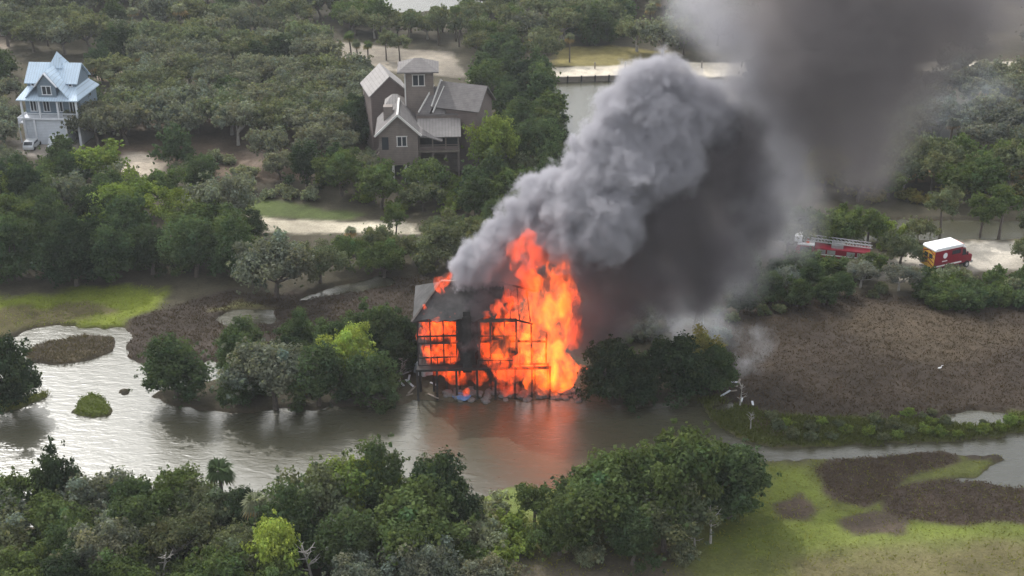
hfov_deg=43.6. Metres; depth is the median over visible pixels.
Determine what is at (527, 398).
shore rock
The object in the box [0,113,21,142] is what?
oak tree
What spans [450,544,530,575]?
oak tree
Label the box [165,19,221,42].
oak tree
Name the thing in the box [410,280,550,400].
burning house
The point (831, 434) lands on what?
shrub
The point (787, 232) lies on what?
oak tree
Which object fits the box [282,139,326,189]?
evergreen tree
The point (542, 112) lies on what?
broadleaf tree
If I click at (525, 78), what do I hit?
evergreen tree
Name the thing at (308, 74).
oak tree
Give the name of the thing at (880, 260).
shrub
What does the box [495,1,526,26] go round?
broadleaf tree
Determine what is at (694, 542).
dead tree
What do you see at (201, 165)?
evergreen tree
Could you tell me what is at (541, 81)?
evergreen tree
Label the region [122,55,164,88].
oak tree
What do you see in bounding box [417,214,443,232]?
oak tree
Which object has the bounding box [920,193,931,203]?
shrub
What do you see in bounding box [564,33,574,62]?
palm tree
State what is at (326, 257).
broadleaf tree
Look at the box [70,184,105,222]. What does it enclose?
evergreen tree
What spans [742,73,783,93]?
oak tree
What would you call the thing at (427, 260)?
shrub
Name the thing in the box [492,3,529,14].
oak tree
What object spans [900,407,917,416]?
shrub
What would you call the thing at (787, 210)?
pine tree
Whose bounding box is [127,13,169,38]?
oak tree
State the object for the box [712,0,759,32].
oak tree
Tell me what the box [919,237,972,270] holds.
rescue truck
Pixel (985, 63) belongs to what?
oak tree
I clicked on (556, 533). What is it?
evergreen tree
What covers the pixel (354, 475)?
broadleaf tree
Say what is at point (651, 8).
palm tree
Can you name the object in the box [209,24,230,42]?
oak tree
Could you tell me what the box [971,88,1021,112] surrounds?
oak tree
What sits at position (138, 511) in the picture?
evergreen tree
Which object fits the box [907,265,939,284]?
shrub
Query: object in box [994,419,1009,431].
shrub
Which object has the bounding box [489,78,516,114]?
evergreen tree
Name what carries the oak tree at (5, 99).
on the ground at (572, 252)
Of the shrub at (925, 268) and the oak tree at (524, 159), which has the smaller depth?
the shrub at (925, 268)
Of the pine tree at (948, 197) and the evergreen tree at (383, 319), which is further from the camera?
the pine tree at (948, 197)
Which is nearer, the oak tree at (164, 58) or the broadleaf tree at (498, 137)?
the broadleaf tree at (498, 137)
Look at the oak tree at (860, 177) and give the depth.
195.48 m
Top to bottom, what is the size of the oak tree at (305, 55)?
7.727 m
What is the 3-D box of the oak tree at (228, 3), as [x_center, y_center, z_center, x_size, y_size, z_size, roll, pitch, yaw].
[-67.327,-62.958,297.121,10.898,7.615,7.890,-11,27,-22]
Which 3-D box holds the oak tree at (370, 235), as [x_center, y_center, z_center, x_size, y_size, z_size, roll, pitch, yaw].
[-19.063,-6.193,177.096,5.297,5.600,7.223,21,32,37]
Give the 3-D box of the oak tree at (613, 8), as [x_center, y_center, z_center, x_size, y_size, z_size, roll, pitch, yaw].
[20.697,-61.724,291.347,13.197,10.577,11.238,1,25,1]
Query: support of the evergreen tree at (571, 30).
on the ground at (572, 252)
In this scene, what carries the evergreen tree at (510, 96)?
on the ground at (572, 252)
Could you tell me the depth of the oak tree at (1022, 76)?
245.93 m
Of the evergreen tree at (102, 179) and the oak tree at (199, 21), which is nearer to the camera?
the evergreen tree at (102, 179)
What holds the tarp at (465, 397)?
on the ground at (572, 252)
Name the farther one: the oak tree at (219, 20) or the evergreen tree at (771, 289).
the oak tree at (219, 20)
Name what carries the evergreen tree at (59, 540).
on the ground at (572, 252)
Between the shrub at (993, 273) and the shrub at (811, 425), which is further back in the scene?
the shrub at (993, 273)
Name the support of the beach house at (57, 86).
on the ground at (572, 252)
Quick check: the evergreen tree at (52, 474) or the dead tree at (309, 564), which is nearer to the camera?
the dead tree at (309, 564)
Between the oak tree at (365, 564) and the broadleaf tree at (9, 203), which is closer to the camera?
the oak tree at (365, 564)
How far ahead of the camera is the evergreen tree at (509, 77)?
242.24 m
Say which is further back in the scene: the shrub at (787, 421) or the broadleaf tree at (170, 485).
the shrub at (787, 421)
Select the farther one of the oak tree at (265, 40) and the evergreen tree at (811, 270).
the oak tree at (265, 40)
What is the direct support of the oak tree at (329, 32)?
on the ground at (572, 252)
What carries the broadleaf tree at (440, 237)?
on the ground at (572, 252)
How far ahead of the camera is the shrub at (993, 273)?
169.99 m
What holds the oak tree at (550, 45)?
on the ground at (572, 252)
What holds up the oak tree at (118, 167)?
on the ground at (572, 252)
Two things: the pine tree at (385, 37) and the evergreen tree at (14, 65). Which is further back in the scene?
the pine tree at (385, 37)
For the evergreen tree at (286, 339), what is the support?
on the ground at (572, 252)
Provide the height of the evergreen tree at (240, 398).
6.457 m
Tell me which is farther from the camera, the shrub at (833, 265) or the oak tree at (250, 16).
the oak tree at (250, 16)
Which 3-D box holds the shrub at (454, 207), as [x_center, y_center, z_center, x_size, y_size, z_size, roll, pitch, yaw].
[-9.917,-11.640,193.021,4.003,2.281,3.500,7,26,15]
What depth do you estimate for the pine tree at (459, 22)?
281.31 m
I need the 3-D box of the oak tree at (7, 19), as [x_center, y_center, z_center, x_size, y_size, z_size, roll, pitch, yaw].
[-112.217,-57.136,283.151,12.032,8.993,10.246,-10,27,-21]
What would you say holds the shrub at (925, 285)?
on the ground at (572, 252)
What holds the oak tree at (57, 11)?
on the ground at (572, 252)
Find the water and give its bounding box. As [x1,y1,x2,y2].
[0,0,1023,526]
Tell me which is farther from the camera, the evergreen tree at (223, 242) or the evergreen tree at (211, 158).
the evergreen tree at (211, 158)
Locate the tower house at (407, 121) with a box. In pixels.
[360,58,495,181]
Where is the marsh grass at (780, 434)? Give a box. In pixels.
[0,274,1023,575]
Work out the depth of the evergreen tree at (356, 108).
219.44 m
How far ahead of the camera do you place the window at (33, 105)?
221.81 m
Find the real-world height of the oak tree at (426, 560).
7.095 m
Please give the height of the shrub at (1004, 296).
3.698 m
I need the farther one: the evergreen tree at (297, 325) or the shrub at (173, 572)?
the evergreen tree at (297, 325)
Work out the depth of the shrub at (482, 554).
112.59 m
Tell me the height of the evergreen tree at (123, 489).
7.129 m
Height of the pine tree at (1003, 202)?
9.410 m
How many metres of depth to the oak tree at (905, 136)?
207.41 m
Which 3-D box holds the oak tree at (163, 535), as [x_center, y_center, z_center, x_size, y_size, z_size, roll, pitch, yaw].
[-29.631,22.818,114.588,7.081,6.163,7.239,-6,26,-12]
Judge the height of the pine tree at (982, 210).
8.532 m
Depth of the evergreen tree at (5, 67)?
256.01 m
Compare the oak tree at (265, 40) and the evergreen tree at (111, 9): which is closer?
the oak tree at (265, 40)
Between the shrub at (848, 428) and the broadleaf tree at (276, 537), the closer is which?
the broadleaf tree at (276, 537)
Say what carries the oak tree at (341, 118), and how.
on the ground at (572, 252)
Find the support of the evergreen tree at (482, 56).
on the ground at (572, 252)
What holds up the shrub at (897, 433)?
on the ground at (572, 252)
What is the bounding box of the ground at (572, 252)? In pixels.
[0,0,1023,575]
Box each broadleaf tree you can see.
[0,162,12,194]
[0,189,35,225]
[0,460,47,510]
[0,536,51,575]
[16,484,97,543]
[34,158,58,186]
[55,464,143,524]
[69,137,130,173]
[77,165,161,220]
[79,540,159,575]
[129,461,215,523]
[142,163,187,204]
[149,181,222,222]
[160,196,218,236]
[165,477,236,535]
[174,537,257,575]
[210,336,324,409]
[226,225,316,297]
[238,546,309,575]
[239,508,310,572]
[262,482,300,520]
[274,452,362,535]
[300,238,356,286]
[304,449,404,520]
[309,146,366,196]
[315,321,378,369]
[324,0,366,28]
[326,233,367,263]
[351,235,411,277]
[354,157,403,207]
[358,0,400,32]
[365,463,476,569]
[396,9,422,33]
[397,155,453,188]
[411,206,477,268]
[457,0,473,16]
[458,58,506,88]
[461,110,521,164]
[468,20,499,36]
[489,163,536,197]
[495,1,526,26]
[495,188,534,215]
[502,97,537,119]
[518,59,561,89]
[532,87,568,112]
[534,102,570,129]
[560,439,666,541]
[614,481,723,552]
[624,418,735,528]
[691,323,725,358]
[800,141,855,191]
[809,208,866,244]
[874,167,910,201]
[875,226,927,263]
[932,161,985,202]
[947,131,979,153]
[951,144,1014,193]
[989,137,1023,153]
[1009,237,1023,261]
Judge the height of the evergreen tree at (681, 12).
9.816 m
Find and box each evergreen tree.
[0,49,22,70]
[0,51,14,78]
[0,157,46,202]
[0,212,40,283]
[0,330,42,416]
[2,152,33,168]
[15,177,73,215]
[24,193,79,260]
[26,208,112,288]
[26,435,83,498]
[30,508,86,563]
[31,199,80,232]
[35,131,91,169]
[37,539,106,575]
[51,149,94,181]
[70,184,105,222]
[72,166,126,212]
[75,205,128,272]
[83,42,119,81]
[85,212,140,282]
[94,21,123,56]
[96,0,130,23]
[96,81,108,99]
[96,489,175,559]
[101,192,158,240]
[102,474,150,518]
[107,20,140,58]
[123,223,185,277]
[128,331,221,408]
[146,121,196,163]
[154,214,220,277]
[181,153,220,185]
[183,152,219,173]
[202,211,255,281]
[207,355,262,408]
[208,201,252,243]
[208,205,262,259]
[210,327,257,373]
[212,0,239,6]
[213,74,239,90]
[213,314,268,350]
[217,485,264,539]
[240,473,327,570]
[242,205,269,236]
[244,35,272,56]
[268,32,295,56]
[269,328,310,350]
[276,339,358,412]
[278,305,316,344]
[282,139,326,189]
[308,317,360,345]
[309,506,397,572]
[322,141,341,160]
[329,348,410,413]
[336,92,370,146]
[339,309,369,330]
[341,432,411,522]
[358,296,411,353]
[377,329,416,379]
[393,306,416,347]
[399,445,484,545]
[448,213,471,244]
[450,160,492,196]
[452,172,499,216]
[468,46,494,84]
[472,211,492,239]
[474,39,501,59]
[476,148,516,189]
[481,198,505,224]
[488,31,513,49]
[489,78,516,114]
[493,74,522,94]
[493,83,532,118]
[495,54,514,74]
[497,92,538,124]
[498,34,527,63]
[500,110,519,130]
[502,25,525,48]
[504,115,577,170]
[509,57,535,79]
[519,65,536,94]
[520,494,602,561]
[525,66,562,100]
[525,153,570,200]
[529,45,555,69]
[531,138,570,188]
[542,110,578,148]
[549,467,596,516]
[556,4,587,36]
[571,334,638,401]
[577,0,618,44]
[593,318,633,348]
[598,505,666,575]
[610,0,639,36]
[619,351,664,417]
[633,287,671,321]
[643,330,721,409]
[665,1,696,46]
[695,438,781,522]
[698,342,740,396]
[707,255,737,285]
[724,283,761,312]
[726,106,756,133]
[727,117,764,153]
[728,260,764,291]
[739,74,767,106]
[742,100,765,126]
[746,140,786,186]
[755,269,787,303]
[762,256,789,285]
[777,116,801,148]
[780,274,813,306]
[793,206,834,247]
[799,255,825,284]
[810,269,844,304]
[831,271,857,297]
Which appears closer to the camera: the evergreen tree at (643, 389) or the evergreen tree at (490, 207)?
the evergreen tree at (643, 389)
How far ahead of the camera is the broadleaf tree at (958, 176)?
194.44 m
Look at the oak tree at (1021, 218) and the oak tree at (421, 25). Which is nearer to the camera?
the oak tree at (1021, 218)
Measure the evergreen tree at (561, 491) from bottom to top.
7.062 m
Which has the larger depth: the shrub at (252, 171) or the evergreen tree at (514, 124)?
the evergreen tree at (514, 124)
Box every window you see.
[29,101,37,111]
[40,86,51,94]
[42,102,50,111]
[56,102,63,111]
[69,102,74,111]
[380,136,389,150]
[396,136,407,146]
[411,74,424,85]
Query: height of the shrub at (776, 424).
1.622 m
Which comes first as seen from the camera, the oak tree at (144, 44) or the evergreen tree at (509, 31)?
the oak tree at (144, 44)
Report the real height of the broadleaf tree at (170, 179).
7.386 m
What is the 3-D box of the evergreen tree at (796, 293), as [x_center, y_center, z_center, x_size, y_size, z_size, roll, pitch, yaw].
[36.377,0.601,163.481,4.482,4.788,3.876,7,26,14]
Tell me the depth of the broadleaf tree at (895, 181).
196.60 m
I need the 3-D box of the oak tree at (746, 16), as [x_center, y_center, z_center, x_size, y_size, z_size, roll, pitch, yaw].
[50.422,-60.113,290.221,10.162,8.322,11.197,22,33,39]
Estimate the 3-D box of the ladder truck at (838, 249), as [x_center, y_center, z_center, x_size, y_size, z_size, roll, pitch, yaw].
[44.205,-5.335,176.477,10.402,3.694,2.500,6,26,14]
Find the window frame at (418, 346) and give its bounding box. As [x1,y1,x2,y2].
[416,320,457,364]
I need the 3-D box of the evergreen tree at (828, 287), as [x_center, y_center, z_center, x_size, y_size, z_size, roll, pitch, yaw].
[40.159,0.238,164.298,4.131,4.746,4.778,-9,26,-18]
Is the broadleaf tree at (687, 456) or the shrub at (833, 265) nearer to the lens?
the broadleaf tree at (687, 456)
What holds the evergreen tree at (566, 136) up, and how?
on the ground at (572, 252)
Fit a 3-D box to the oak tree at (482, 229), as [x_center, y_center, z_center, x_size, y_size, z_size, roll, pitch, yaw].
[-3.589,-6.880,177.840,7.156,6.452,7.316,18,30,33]
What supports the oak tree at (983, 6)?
on the ground at (572, 252)
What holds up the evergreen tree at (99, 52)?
on the ground at (572, 252)
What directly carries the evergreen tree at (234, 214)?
on the ground at (572, 252)
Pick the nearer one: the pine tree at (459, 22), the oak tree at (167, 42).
the oak tree at (167, 42)
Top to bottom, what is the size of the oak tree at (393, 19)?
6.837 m
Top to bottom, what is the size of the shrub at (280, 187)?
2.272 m
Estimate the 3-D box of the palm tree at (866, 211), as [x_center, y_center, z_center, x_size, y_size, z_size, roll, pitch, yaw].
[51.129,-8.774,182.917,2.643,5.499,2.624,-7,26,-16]
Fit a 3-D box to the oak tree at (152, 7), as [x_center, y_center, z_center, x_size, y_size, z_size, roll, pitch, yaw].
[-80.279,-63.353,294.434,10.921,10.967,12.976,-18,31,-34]
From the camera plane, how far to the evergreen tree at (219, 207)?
178.23 m
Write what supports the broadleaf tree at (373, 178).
on the ground at (572, 252)
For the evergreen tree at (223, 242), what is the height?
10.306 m
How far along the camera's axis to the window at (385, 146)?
203.07 m
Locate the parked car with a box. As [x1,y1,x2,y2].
[23,138,40,149]
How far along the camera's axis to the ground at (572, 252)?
167.19 m
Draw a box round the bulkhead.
[556,74,623,82]
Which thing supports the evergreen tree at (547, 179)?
on the ground at (572, 252)
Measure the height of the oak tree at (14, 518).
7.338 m
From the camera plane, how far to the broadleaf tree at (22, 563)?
107.95 m
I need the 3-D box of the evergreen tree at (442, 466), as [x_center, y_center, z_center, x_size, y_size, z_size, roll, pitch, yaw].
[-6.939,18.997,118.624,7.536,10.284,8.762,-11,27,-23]
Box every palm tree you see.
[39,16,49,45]
[82,57,96,79]
[102,70,114,87]
[126,7,138,19]
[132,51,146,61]
[171,3,187,25]
[194,69,205,82]
[204,457,236,489]
[237,80,248,90]
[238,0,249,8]
[239,490,272,525]
[343,30,354,55]
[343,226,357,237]
[351,39,360,52]
[363,40,372,57]
[449,5,462,41]
[528,32,537,57]
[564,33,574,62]
[645,3,656,20]
[649,0,660,19]
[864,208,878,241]
[945,117,960,142]
[949,61,962,89]
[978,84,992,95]
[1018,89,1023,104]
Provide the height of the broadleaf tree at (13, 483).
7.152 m
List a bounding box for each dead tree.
[157,552,172,575]
[295,539,319,575]
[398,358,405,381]
[687,296,710,334]
[688,522,703,546]
[690,274,706,323]
[709,505,720,543]
[737,381,746,405]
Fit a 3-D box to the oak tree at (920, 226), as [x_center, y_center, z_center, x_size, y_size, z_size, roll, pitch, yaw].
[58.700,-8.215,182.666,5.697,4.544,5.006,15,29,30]
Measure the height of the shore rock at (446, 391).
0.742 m
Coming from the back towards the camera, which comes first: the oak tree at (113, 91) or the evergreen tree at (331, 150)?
the oak tree at (113, 91)
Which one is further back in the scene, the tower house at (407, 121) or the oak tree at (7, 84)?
the oak tree at (7, 84)
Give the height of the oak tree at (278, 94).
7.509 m
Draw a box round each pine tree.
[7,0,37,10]
[376,28,393,60]
[379,202,408,232]
[388,33,410,60]
[398,9,419,36]
[423,6,453,45]
[446,12,472,46]
[453,5,471,35]
[497,3,518,23]
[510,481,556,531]
[755,202,782,248]
[773,198,810,224]
[826,201,863,226]
[855,208,886,244]
[904,136,937,183]
[911,151,956,193]
[924,180,965,238]
[929,141,965,184]
[965,191,999,237]
[986,181,1023,239]
[992,138,1023,185]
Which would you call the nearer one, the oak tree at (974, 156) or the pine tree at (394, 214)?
the pine tree at (394, 214)
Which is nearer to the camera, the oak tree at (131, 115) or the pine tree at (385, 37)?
the oak tree at (131, 115)
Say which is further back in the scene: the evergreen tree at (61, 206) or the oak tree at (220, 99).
the oak tree at (220, 99)
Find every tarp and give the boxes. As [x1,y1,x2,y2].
[414,362,432,376]
[452,392,470,400]
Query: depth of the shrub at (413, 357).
149.38 m
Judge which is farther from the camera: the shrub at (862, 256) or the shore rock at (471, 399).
the shrub at (862, 256)
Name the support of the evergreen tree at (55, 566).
on the ground at (572, 252)
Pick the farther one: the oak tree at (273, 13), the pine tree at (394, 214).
the oak tree at (273, 13)
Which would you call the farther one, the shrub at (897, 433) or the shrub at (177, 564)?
the shrub at (897, 433)
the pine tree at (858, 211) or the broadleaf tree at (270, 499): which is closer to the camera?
the broadleaf tree at (270, 499)
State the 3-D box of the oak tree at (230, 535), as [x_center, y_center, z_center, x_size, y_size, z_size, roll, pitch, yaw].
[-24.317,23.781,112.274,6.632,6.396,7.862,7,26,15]
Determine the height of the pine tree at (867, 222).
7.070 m
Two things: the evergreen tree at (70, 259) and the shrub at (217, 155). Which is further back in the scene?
the shrub at (217, 155)
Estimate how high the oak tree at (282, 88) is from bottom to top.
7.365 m
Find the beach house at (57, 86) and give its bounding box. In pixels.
[16,52,98,146]
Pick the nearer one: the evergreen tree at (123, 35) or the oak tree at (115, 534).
the oak tree at (115, 534)
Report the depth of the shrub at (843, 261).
171.95 m
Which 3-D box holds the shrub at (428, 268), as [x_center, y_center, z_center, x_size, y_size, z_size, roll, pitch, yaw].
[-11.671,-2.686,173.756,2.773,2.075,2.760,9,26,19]
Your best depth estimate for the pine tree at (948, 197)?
182.61 m
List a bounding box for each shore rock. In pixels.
[442,389,451,393]
[468,397,475,402]
[481,399,489,403]
[498,391,506,397]
[523,396,531,401]
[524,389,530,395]
[550,393,557,399]
[562,395,569,399]
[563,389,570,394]
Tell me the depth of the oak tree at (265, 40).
266.90 m
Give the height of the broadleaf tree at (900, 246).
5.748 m
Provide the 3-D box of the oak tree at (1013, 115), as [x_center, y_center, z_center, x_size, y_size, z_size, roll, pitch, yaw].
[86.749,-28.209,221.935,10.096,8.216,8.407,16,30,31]
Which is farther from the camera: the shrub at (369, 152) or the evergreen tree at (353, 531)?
the shrub at (369, 152)
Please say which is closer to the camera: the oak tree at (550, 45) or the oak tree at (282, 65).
the oak tree at (282, 65)
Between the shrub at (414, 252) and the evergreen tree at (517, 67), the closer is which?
the shrub at (414, 252)
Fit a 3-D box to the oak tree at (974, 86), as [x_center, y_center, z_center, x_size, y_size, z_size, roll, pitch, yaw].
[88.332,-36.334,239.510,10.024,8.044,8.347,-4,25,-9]
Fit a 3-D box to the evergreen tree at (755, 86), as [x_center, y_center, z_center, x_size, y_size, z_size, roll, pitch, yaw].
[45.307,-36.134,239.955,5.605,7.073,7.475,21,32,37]
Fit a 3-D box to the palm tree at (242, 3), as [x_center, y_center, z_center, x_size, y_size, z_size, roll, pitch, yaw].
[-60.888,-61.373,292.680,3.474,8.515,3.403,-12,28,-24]
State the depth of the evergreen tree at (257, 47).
261.41 m
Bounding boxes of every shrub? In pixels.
[22,529,43,550]
[140,553,168,575]
[152,535,195,563]
[157,571,185,575]
[161,544,204,575]
[171,160,188,172]
[187,516,238,554]
[206,148,223,162]
[222,153,236,165]
[225,163,247,175]
[230,170,256,191]
[235,166,260,176]
[254,386,266,396]
[259,188,279,199]
[275,182,292,193]
[281,187,299,199]
[300,181,320,200]
[303,550,332,571]
[336,382,354,398]
[349,191,376,203]
[362,145,376,156]
[384,199,409,211]
[394,196,416,207]
[405,355,416,366]
[407,247,434,255]
[414,257,428,267]
[417,262,438,274]
[432,203,457,217]
[436,189,459,205]
[441,180,456,189]
[442,541,487,568]
[443,198,460,209]
[443,530,460,547]
[446,537,477,565]
[448,173,465,186]
[451,506,508,550]
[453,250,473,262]
[473,545,516,574]
[479,489,510,514]
[481,504,529,537]
[482,534,525,564]
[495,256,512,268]
[502,526,541,558]
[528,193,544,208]
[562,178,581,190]
[571,535,606,567]
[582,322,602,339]
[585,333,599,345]
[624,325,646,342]
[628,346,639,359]
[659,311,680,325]
[667,536,702,567]
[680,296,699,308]
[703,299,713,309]
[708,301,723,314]
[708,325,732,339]
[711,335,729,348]
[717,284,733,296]
[724,310,740,322]
[756,303,772,315]
[764,410,778,419]
[770,417,787,430]
[771,303,787,312]
[778,417,796,426]
[783,246,818,269]
[783,425,799,438]
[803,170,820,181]
[803,417,820,431]
[803,430,821,440]
[814,415,827,423]
[815,249,841,277]
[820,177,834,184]
[821,254,854,275]
[824,431,839,439]
[831,418,845,426]
[838,424,853,434]
[840,185,860,196]
[849,252,876,277]
[860,251,888,276]
[861,424,875,436]
[863,214,911,242]
[864,188,892,203]
[865,288,879,298]
[867,410,883,424]
[867,422,883,431]
[874,281,888,293]
[875,241,888,249]
[876,432,890,440]
[884,416,902,429]
[889,428,904,437]
[894,186,916,201]
[898,422,917,433]
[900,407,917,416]
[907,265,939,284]
[909,190,924,203]
[911,277,943,299]
[918,411,928,419]
[918,421,935,434]
[919,272,944,291]
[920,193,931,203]
[925,282,961,310]
[925,415,939,424]
[927,407,938,415]
[932,423,949,437]
[935,184,947,191]
[936,263,962,276]
[937,414,956,425]
[939,274,968,289]
[943,270,967,282]
[945,286,985,312]
[952,429,964,436]
[959,277,999,307]
[960,266,982,281]
[963,422,977,429]
[964,277,985,287]
[976,422,992,433]
[982,263,1008,283]
[985,278,1005,286]
[987,280,1016,307]
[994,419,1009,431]
[1003,276,1023,291]
[1003,412,1018,425]
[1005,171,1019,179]
[1008,270,1023,280]
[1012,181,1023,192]
[1012,289,1023,307]
[1014,280,1023,293]
[1016,264,1023,277]
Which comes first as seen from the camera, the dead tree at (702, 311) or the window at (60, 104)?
the dead tree at (702, 311)
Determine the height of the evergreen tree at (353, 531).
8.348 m
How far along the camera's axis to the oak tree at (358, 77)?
239.61 m
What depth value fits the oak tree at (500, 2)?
305.79 m
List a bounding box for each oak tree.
[0,1,25,35]
[0,9,29,45]
[0,74,26,104]
[0,88,10,106]
[0,101,26,135]
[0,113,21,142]
[0,143,29,166]
[0,481,35,544]
[0,507,31,559]
[4,15,53,52]
[15,5,50,19]
[31,0,66,8]
[33,16,83,54]
[40,508,154,570]
[41,168,87,211]
[46,1,101,21]
[55,6,111,50]
[60,99,115,144]
[65,0,97,8]
[84,93,113,132]
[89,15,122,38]
[91,52,144,76]
[91,99,156,145]
[94,155,147,184]
[97,89,119,106]
[101,69,158,91]
[105,83,140,97]
[109,101,133,135]
[114,17,140,30]
[114,80,156,127]
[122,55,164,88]
[123,34,167,59]
[125,25,154,51]
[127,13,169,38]
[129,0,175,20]
[129,0,181,24]
[132,80,189,126]
[139,46,187,67]
[139,506,219,563]
[143,63,187,86]
[147,73,186,94]
[148,35,179,53]
[151,99,206,145]
[152,22,182,41]
[160,0,211,23]
[163,18,179,30]
[164,38,208,53]
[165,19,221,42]
[165,51,208,83]
[172,170,260,212]
[176,16,218,28]
[179,94,211,132]
[181,73,215,100]
[182,38,231,57]
[188,60,235,88]
[193,517,261,574]
[195,84,249,134]
[196,49,231,83]
[196,80,241,99]
[198,0,240,14]
[199,2,237,20]
[199,7,238,31]
[206,96,259,145]
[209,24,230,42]
[218,25,255,42]
[218,39,247,59]
[222,1,272,30]
[225,52,268,73]
[226,67,266,86]
[230,31,273,52]
[237,82,278,107]
[240,53,279,82]
[241,122,292,155]
[244,97,294,130]
[247,26,275,33]
[254,70,296,86]
[255,27,284,40]
[258,78,302,97]
[259,1,298,26]
[260,87,299,102]
[260,148,292,179]
[262,54,310,77]
[263,0,287,5]
[268,14,313,32]
[270,0,316,22]
[270,54,302,62]
[276,64,322,88]
[278,16,326,39]
[278,82,321,101]
[280,104,334,143]
[281,97,315,131]
[284,33,323,58]
[292,121,341,153]
[293,86,346,105]
[297,77,343,91]
[297,96,346,112]
[300,51,351,75]
[301,54,334,64]
[302,0,339,19]
[302,34,344,59]
[304,108,356,131]
[308,28,333,42]
[310,66,352,88]
[315,21,334,38]
[318,128,360,150]
[321,540,399,575]
[327,0,349,20]
[331,94,360,119]
[333,52,374,69]
[337,5,367,35]
[338,55,371,72]
[339,67,371,89]
[342,77,362,96]
[352,150,380,168]
[353,223,401,246]
[361,11,388,38]
[373,534,466,575]
[381,230,420,257]
[382,11,417,36]
[398,179,448,211]
[411,13,447,38]
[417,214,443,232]
[425,3,454,31]
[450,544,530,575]
[455,0,487,21]
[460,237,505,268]
[461,30,495,51]
[463,214,513,244]
[467,15,499,29]
[471,0,498,14]
[492,0,520,7]
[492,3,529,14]
[493,20,529,35]
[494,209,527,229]
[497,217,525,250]
[503,151,539,175]
[509,9,554,35]
[519,25,562,51]
[523,0,566,19]
[523,34,566,56]
[544,3,589,39]
[551,0,585,11]
[576,0,632,35]
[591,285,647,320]
[614,9,659,51]
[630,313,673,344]
[632,11,684,57]
[666,0,705,23]
[667,16,707,54]
[698,8,745,45]
[711,5,757,38]
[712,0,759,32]
[738,60,783,81]
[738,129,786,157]
[741,54,782,68]
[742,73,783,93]
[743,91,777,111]
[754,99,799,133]
[758,217,816,254]
[774,56,812,80]
[775,264,802,291]
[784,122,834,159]
[829,161,889,201]
[845,258,885,287]
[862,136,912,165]
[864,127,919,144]
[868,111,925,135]
[875,146,931,189]
[882,260,926,290]
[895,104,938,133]
[903,215,943,240]
[908,83,958,100]
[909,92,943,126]
[911,131,959,171]
[916,91,962,137]
[919,64,970,96]
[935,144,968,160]
[936,48,977,71]
[943,0,992,16]
[947,8,993,31]
[948,106,996,129]
[955,96,996,121]
[956,113,1010,149]
[956,150,996,166]
[960,62,1002,96]
[960,73,1014,99]
[962,55,1008,72]
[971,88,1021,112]
[990,101,1023,131]
[992,60,1023,77]
[993,72,1023,97]
[999,124,1023,142]
[1010,55,1023,71]
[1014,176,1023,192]
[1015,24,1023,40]
[1015,211,1023,229]
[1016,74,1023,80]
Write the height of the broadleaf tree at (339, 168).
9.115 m
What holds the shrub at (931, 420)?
on the ground at (572, 252)
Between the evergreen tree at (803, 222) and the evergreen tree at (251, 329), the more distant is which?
the evergreen tree at (803, 222)
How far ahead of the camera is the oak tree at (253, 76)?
244.52 m
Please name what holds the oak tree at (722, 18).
on the ground at (572, 252)
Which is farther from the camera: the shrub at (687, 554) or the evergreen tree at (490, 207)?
the evergreen tree at (490, 207)
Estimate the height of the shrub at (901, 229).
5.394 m
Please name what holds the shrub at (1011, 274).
on the ground at (572, 252)
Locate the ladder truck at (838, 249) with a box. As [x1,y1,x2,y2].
[795,231,871,259]
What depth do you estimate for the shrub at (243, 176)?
200.89 m
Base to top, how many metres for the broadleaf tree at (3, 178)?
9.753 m
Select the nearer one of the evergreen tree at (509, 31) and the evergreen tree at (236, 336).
the evergreen tree at (236, 336)
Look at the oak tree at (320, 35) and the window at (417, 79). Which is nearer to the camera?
the window at (417, 79)

